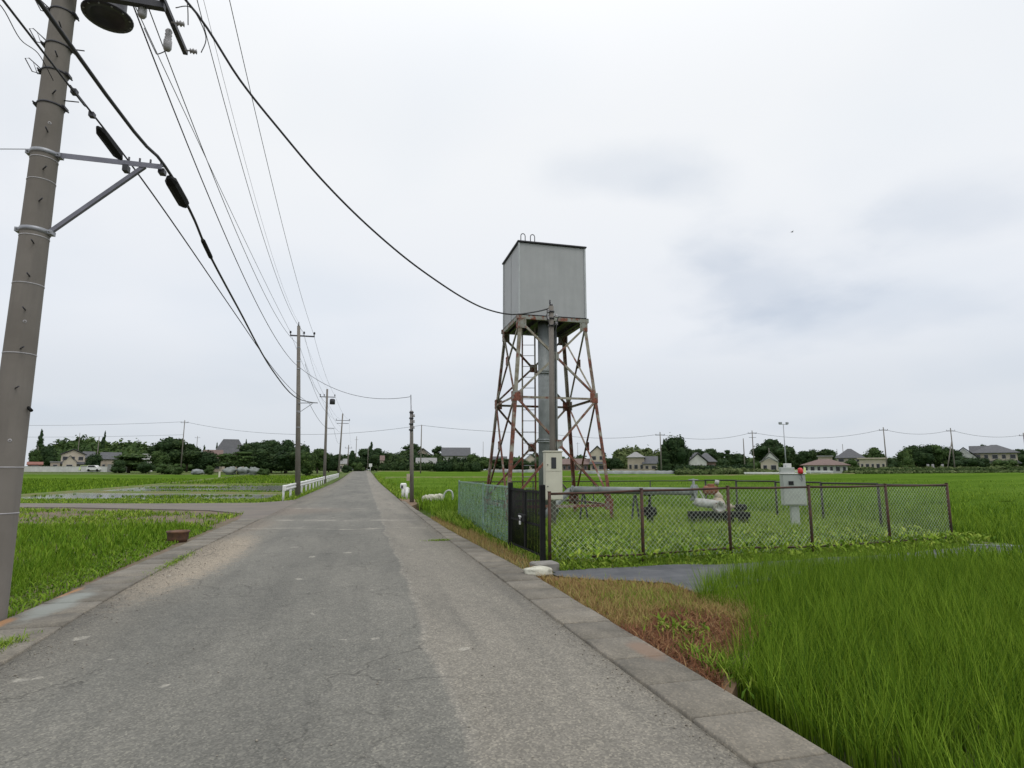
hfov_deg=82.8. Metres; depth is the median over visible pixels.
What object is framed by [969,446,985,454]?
house
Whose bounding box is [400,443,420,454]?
spreading tree
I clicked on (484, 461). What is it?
broadleaf tree
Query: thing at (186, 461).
broadleaf tree
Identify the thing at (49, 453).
broadleaf tree
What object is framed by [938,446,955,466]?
broadleaf tree
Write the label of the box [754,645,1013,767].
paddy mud
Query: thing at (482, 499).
green fence
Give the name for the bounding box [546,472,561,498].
door
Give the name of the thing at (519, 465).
broadleaf tree
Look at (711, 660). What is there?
weeds
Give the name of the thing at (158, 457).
broadleaf tree
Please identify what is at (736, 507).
pump
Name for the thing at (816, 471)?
guardrail
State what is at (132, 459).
spreading tree
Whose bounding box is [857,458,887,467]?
building
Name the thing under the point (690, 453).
broadleaf tree
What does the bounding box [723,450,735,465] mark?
spreading tree
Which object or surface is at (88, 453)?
house
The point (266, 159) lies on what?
overhead cable
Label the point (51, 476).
rice field
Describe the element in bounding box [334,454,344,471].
broadleaf tree
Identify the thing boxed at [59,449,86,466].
house
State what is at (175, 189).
overhead cable
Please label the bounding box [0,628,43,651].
grass
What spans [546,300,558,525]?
service pole
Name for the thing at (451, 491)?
pipe
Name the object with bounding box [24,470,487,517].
ground
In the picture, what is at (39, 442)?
conifer tree
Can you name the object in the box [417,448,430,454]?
house
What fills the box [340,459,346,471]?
house
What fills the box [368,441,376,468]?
conifer tree
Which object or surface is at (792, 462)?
broadleaf tree
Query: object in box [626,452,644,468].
house
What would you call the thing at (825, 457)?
house
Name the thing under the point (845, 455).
house
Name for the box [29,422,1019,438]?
overhead cable
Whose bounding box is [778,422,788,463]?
floodlight mast
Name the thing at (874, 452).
broadleaf tree
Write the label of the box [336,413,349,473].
utility pole
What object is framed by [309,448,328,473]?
broadleaf tree
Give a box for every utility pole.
[0,0,206,620]
[180,420,184,466]
[290,322,317,495]
[320,389,334,482]
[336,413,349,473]
[420,425,421,472]
[660,434,664,470]
[749,432,756,468]
[879,427,887,466]
[946,428,955,467]
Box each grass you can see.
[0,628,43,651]
[429,515,757,629]
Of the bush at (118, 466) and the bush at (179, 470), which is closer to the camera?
the bush at (179, 470)
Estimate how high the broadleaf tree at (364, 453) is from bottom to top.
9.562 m
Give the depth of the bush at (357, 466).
167.63 m
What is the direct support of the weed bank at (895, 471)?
on the ground at (132, 472)
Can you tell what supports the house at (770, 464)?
on the ground at (132, 472)
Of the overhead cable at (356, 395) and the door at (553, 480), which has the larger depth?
the overhead cable at (356, 395)
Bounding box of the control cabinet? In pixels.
[778,464,806,524]
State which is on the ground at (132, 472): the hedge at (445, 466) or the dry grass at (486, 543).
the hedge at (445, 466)
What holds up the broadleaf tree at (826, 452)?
on the ground at (132, 472)
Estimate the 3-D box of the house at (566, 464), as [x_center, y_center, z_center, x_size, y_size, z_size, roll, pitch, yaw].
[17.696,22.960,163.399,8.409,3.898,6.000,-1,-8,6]
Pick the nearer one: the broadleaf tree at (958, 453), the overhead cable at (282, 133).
the overhead cable at (282, 133)
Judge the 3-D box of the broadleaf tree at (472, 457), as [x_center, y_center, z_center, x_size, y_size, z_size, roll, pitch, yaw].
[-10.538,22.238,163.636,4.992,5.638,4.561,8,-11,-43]
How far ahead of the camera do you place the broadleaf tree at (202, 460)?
151.72 m
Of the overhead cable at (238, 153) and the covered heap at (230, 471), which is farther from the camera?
the covered heap at (230, 471)
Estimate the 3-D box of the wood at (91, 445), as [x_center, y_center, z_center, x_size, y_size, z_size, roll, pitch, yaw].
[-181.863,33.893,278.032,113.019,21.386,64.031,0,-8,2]
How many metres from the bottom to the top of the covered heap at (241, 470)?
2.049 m
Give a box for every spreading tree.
[112,453,149,472]
[213,453,232,467]
[218,451,257,473]
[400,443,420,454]
[432,445,441,457]
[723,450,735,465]
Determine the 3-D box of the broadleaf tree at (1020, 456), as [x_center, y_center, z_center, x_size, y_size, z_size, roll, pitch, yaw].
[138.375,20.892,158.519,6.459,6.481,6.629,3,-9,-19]
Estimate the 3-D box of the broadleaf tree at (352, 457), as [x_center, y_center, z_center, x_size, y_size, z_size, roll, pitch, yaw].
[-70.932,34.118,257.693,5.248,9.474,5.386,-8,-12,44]
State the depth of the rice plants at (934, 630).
5.27 m
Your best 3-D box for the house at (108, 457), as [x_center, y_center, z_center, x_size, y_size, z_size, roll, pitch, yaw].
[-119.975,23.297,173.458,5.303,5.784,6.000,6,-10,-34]
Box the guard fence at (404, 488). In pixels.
[400,483,408,498]
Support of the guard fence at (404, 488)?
on the ground at (132, 472)
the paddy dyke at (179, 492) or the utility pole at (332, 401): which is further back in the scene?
the utility pole at (332, 401)
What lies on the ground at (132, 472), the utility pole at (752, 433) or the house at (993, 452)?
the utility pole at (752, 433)
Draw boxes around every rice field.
[23,474,236,493]
[374,470,1023,497]
[442,488,1023,510]
[805,501,1023,538]
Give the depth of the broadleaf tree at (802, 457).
236.22 m
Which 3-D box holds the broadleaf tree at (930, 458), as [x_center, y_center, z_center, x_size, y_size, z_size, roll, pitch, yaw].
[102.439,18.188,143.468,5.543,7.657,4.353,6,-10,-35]
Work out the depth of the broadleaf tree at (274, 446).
155.21 m
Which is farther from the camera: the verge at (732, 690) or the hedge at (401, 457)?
the hedge at (401, 457)
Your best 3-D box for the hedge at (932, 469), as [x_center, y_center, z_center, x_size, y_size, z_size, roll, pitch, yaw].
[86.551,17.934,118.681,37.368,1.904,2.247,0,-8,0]
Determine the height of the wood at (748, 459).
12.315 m
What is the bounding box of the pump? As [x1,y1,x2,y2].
[687,479,750,523]
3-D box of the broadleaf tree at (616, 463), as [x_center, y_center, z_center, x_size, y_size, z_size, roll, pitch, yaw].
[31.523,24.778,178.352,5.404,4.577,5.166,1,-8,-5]
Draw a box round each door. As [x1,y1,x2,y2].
[546,453,561,470]
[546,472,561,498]
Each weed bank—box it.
[674,466,778,474]
[842,465,1023,473]
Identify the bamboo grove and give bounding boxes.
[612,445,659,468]
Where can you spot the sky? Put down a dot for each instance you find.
(684, 144)
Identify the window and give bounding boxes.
[1010,454,1015,458]
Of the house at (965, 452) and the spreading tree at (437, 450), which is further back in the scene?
the spreading tree at (437, 450)
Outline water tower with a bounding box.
[484,233,613,520]
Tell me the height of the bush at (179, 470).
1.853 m
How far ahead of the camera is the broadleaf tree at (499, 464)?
171.71 m
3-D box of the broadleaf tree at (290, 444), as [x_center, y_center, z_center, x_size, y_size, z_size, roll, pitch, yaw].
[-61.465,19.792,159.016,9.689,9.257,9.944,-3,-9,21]
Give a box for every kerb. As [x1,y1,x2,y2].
[0,518,260,665]
[401,501,851,767]
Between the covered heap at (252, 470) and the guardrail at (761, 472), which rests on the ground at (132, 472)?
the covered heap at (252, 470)
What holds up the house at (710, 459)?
on the ground at (132, 472)
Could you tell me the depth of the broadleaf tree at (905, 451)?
143.04 m
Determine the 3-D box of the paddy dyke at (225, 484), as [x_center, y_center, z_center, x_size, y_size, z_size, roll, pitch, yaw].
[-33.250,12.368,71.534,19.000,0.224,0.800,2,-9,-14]
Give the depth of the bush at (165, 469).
129.35 m
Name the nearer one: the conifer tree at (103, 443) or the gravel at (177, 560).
the gravel at (177, 560)
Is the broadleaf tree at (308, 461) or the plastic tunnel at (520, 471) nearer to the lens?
the broadleaf tree at (308, 461)
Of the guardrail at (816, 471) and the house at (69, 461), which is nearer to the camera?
the guardrail at (816, 471)
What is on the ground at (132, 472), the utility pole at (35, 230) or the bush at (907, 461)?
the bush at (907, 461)
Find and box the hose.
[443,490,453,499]
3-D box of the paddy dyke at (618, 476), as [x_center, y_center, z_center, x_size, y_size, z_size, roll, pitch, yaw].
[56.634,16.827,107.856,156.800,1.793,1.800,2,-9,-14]
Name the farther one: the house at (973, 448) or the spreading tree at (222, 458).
the house at (973, 448)
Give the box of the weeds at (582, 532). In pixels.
[429,504,1000,570]
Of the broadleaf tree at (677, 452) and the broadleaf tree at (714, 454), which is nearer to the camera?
the broadleaf tree at (677, 452)
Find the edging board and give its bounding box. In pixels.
[970,544,1013,547]
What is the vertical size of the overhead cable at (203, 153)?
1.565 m
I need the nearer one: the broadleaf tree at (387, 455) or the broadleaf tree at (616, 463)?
the broadleaf tree at (616, 463)
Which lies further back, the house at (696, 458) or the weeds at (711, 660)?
the house at (696, 458)
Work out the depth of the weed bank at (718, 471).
107.71 m
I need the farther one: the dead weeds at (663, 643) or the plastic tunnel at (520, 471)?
the plastic tunnel at (520, 471)
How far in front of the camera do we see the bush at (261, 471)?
122.90 m
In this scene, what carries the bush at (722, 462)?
on the ground at (132, 472)
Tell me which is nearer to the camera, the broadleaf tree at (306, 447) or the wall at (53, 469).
the wall at (53, 469)
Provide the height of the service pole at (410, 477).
5.755 m
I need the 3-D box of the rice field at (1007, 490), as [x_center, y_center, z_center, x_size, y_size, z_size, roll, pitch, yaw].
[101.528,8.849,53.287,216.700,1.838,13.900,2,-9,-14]
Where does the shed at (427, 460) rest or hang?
on the ground at (132, 472)
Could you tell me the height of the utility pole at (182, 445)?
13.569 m
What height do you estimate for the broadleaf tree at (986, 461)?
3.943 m
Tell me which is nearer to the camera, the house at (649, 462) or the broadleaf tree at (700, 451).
the house at (649, 462)
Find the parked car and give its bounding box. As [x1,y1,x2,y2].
[86,465,100,470]
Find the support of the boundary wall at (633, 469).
on the rice field at (1007, 478)
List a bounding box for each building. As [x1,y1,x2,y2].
[800,459,850,472]
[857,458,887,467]
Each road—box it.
[0,471,751,767]
[20,500,297,519]
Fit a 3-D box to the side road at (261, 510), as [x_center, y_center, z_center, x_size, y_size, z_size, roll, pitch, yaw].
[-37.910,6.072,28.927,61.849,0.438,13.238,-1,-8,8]
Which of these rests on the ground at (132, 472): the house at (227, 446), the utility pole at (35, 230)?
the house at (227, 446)
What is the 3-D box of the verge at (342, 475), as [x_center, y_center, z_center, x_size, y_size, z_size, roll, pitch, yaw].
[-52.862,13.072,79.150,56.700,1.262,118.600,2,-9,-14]
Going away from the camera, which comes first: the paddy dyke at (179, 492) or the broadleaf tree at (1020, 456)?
the paddy dyke at (179, 492)
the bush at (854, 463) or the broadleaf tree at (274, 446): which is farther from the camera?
the bush at (854, 463)
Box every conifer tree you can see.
[36,429,44,450]
[99,431,105,448]
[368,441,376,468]
[655,439,673,470]
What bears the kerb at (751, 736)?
on the ground at (132, 472)
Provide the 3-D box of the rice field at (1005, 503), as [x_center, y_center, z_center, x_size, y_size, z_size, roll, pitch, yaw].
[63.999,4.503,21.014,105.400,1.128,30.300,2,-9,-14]
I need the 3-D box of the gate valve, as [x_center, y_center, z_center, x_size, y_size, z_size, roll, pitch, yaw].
[3.859,3.553,16.255,0.330,0.980,0.325,2,-9,-14]
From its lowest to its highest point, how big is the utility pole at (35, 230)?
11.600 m
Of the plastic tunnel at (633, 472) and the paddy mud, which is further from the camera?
the plastic tunnel at (633, 472)
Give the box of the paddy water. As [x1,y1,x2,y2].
[21,485,308,499]
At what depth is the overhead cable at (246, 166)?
15.85 m
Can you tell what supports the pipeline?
on the compound ground at (628, 557)
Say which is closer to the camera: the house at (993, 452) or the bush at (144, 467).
the bush at (144, 467)
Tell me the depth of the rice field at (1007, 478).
77.89 m
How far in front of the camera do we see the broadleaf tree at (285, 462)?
144.44 m
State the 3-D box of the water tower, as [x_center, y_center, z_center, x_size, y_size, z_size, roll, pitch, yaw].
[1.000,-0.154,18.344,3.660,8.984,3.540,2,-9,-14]
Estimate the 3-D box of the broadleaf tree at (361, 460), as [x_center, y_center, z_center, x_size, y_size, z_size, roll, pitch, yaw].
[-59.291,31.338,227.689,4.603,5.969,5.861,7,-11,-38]
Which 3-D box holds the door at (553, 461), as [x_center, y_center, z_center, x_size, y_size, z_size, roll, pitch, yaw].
[1.018,1.907,14.181,0.390,0.430,0.027,1,-8,-6]
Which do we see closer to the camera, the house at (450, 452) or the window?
the window
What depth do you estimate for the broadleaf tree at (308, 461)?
117.81 m
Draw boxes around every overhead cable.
[0,0,308,402]
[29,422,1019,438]
[35,0,315,402]
[133,7,299,367]
[135,7,324,405]
[149,9,335,421]
[184,0,548,314]
[197,0,331,409]
[203,0,325,386]
[229,0,350,441]
[302,369,406,398]
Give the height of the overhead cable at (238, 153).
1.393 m
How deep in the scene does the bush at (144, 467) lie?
135.75 m
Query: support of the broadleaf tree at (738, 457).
on the ground at (132, 472)
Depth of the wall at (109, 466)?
148.35 m
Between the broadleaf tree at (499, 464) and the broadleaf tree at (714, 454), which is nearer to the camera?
the broadleaf tree at (499, 464)
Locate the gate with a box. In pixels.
[508,482,545,560]
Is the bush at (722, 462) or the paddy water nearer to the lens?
the paddy water
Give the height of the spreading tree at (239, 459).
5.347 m
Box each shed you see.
[26,462,42,465]
[416,458,436,463]
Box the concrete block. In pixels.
[529,560,558,570]
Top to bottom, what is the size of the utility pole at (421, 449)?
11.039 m
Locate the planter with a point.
(179, 535)
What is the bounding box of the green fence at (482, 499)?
[458,480,507,541]
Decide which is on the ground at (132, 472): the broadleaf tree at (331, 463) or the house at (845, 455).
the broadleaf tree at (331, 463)
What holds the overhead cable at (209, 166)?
attached to the utility pole at (332, 401)
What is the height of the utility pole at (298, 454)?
11.407 m
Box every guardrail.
[282,473,338,500]
[744,472,778,473]
[795,471,832,473]
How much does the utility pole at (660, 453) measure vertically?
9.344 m
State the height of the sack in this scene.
0.162 m
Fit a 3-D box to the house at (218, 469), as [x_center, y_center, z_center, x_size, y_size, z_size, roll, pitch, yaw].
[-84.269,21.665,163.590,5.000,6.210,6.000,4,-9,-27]
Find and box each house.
[50,461,60,466]
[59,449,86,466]
[62,455,77,466]
[83,451,95,461]
[100,452,121,465]
[204,450,222,471]
[216,439,243,471]
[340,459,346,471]
[380,455,384,462]
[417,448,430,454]
[441,447,470,459]
[493,456,506,469]
[525,455,536,469]
[562,459,589,469]
[589,446,605,469]
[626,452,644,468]
[642,456,657,468]
[688,452,708,466]
[702,453,716,465]
[759,457,778,470]
[762,452,778,470]
[817,455,832,459]
[835,449,864,465]
[959,447,978,457]
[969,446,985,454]
[971,445,1021,465]
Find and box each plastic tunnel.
[491,469,538,472]
[578,470,673,473]
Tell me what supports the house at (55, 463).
on the ground at (132, 472)
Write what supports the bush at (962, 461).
on the ground at (132, 472)
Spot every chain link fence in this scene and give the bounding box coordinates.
[460,480,704,510]
[547,483,953,562]
[705,480,948,535]
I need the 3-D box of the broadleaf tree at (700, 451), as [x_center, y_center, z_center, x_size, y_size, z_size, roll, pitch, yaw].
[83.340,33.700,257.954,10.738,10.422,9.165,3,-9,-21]
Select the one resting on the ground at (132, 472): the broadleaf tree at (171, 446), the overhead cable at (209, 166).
the broadleaf tree at (171, 446)
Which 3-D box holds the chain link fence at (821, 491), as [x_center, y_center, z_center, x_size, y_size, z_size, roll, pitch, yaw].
[8.545,3.634,17.299,0.064,1.464,8.751,3,-9,-19]
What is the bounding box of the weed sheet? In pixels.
[553,543,1022,590]
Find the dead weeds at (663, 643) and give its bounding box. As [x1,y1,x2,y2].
[536,576,774,690]
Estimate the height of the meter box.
1.190 m
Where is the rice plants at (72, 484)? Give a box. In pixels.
[21,474,328,498]
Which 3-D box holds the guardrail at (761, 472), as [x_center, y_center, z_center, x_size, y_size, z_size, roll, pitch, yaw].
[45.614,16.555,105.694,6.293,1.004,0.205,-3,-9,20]
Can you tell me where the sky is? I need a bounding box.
[0,0,1023,469]
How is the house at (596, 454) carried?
on the ground at (132, 472)
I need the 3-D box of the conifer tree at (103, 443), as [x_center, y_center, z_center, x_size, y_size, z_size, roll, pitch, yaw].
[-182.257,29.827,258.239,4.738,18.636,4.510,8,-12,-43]
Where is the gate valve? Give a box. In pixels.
[644,494,656,522]
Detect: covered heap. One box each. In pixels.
[191,469,203,474]
[222,466,236,474]
[237,467,248,474]
[247,467,258,474]
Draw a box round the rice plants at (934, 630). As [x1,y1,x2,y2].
[382,477,1023,767]
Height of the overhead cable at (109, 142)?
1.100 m
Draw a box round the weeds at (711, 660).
[551,574,791,703]
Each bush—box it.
[110,459,127,472]
[137,461,155,473]
[154,464,175,473]
[172,467,184,474]
[204,465,214,474]
[256,468,269,474]
[341,465,351,472]
[350,462,364,470]
[716,458,729,466]
[844,459,859,467]
[887,456,898,466]
[900,456,917,467]
[950,455,985,467]
[987,459,1019,467]
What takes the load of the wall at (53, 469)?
on the ground at (132, 472)
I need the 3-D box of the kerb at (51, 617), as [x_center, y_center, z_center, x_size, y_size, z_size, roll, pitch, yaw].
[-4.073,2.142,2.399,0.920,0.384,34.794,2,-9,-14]
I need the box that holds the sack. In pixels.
[522,566,552,576]
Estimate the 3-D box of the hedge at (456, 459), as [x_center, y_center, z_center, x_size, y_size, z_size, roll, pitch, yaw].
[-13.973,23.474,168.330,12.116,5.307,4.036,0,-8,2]
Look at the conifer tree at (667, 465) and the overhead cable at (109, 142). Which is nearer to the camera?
the overhead cable at (109, 142)
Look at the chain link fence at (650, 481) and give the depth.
20.55 m
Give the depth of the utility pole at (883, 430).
127.38 m
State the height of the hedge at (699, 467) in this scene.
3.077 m
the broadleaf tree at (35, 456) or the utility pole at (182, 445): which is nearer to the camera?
the utility pole at (182, 445)
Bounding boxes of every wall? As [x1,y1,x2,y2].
[24,466,106,471]
[107,464,126,471]
[612,469,655,470]
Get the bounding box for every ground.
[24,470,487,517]
[441,522,990,577]
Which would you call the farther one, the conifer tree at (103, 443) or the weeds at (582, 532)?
the conifer tree at (103, 443)
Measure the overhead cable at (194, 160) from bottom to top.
2.224 m
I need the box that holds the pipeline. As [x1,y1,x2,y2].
[546,485,695,520]
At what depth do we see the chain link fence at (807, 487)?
11.02 m
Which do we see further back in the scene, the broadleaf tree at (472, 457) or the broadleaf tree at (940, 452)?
the broadleaf tree at (472, 457)
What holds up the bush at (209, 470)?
on the ground at (132, 472)
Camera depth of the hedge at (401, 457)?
162.24 m
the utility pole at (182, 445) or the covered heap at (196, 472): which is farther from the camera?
the utility pole at (182, 445)
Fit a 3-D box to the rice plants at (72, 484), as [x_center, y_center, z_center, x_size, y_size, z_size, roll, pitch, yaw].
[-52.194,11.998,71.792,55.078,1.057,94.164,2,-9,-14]
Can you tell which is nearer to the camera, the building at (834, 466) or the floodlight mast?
the floodlight mast
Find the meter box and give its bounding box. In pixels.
[542,451,562,499]
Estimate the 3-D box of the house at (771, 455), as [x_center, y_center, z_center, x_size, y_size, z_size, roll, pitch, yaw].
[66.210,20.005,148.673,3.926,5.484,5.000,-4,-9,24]
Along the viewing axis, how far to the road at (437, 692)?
4.63 m
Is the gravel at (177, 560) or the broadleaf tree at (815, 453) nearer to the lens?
the gravel at (177, 560)
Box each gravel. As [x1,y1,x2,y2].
[144,538,457,575]
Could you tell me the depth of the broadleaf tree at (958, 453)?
142.61 m
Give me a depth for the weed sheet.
9.18 m
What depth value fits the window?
143.37 m
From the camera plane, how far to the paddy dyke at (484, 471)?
147.12 m
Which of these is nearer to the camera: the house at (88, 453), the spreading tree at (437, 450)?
the house at (88, 453)
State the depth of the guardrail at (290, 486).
42.72 m
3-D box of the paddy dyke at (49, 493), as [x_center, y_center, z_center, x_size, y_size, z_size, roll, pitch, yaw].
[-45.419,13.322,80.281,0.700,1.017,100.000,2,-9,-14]
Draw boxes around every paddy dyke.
[21,474,247,496]
[76,491,281,493]
[156,483,314,484]
[377,469,797,471]
[385,473,864,478]
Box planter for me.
[166,530,189,542]
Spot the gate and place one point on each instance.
(523, 510)
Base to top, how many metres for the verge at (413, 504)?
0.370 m
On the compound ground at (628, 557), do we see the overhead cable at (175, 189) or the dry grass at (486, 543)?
the dry grass at (486, 543)
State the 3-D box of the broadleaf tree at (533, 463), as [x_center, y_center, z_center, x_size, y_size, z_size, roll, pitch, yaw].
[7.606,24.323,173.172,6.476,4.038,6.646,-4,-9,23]
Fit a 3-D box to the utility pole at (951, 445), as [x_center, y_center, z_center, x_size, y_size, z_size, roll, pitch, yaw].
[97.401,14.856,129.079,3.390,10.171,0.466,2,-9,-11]
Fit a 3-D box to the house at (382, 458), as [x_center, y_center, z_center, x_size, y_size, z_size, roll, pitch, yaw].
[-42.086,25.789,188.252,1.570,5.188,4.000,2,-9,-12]
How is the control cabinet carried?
on the compound ground at (628, 557)
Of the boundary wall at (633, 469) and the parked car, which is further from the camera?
the parked car
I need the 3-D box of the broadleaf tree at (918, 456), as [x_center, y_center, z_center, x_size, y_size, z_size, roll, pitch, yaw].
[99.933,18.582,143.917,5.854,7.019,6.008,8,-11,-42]
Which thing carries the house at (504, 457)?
on the ground at (132, 472)
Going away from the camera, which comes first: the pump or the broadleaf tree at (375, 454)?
the pump
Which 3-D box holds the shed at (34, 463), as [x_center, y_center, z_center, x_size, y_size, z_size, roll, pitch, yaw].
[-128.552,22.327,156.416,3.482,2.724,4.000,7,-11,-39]
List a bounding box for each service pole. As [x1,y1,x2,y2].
[406,395,414,501]
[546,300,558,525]
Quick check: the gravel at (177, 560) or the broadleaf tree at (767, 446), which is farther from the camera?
the broadleaf tree at (767, 446)
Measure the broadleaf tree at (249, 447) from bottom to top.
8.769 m
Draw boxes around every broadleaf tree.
[28,449,42,461]
[39,445,57,465]
[84,453,102,465]
[144,436,187,464]
[149,450,172,472]
[179,444,201,471]
[184,450,218,470]
[237,442,260,465]
[250,447,277,470]
[257,440,293,472]
[268,451,303,473]
[280,440,307,472]
[301,441,310,451]
[301,451,317,475]
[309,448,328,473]
[322,453,336,471]
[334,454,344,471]
[346,450,357,465]
[354,456,366,467]
[357,448,372,470]
[367,448,387,470]
[377,451,393,464]
[465,453,480,462]
[478,457,493,468]
[492,458,508,469]
[513,459,530,469]
[527,459,538,468]
[606,458,624,469]
[665,432,688,468]
[684,443,693,464]
[692,449,708,454]
[704,448,723,460]
[729,451,746,466]
[749,439,792,462]
[784,445,796,465]
[794,451,814,466]
[808,449,819,460]
[817,449,836,460]
[862,447,889,458]
[895,446,914,467]
[908,445,927,466]
[918,443,936,466]
[929,444,952,466]
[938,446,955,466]
[951,449,962,459]
[978,457,990,467]
[1015,449,1023,465]
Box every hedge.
[376,460,483,471]
[387,451,446,463]
[447,456,467,462]
[672,463,752,472]
[848,467,1023,470]
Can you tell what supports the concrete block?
on the compound ground at (628, 557)
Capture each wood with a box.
[48,434,194,470]
[248,453,1023,470]
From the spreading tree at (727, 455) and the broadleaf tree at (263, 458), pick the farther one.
the spreading tree at (727, 455)
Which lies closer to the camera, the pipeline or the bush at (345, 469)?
the pipeline
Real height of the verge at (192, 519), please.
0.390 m
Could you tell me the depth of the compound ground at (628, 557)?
11.01 m
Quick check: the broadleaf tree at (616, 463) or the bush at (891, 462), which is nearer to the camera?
the broadleaf tree at (616, 463)
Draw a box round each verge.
[7,508,241,617]
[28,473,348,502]
[399,498,421,509]
[544,577,758,700]

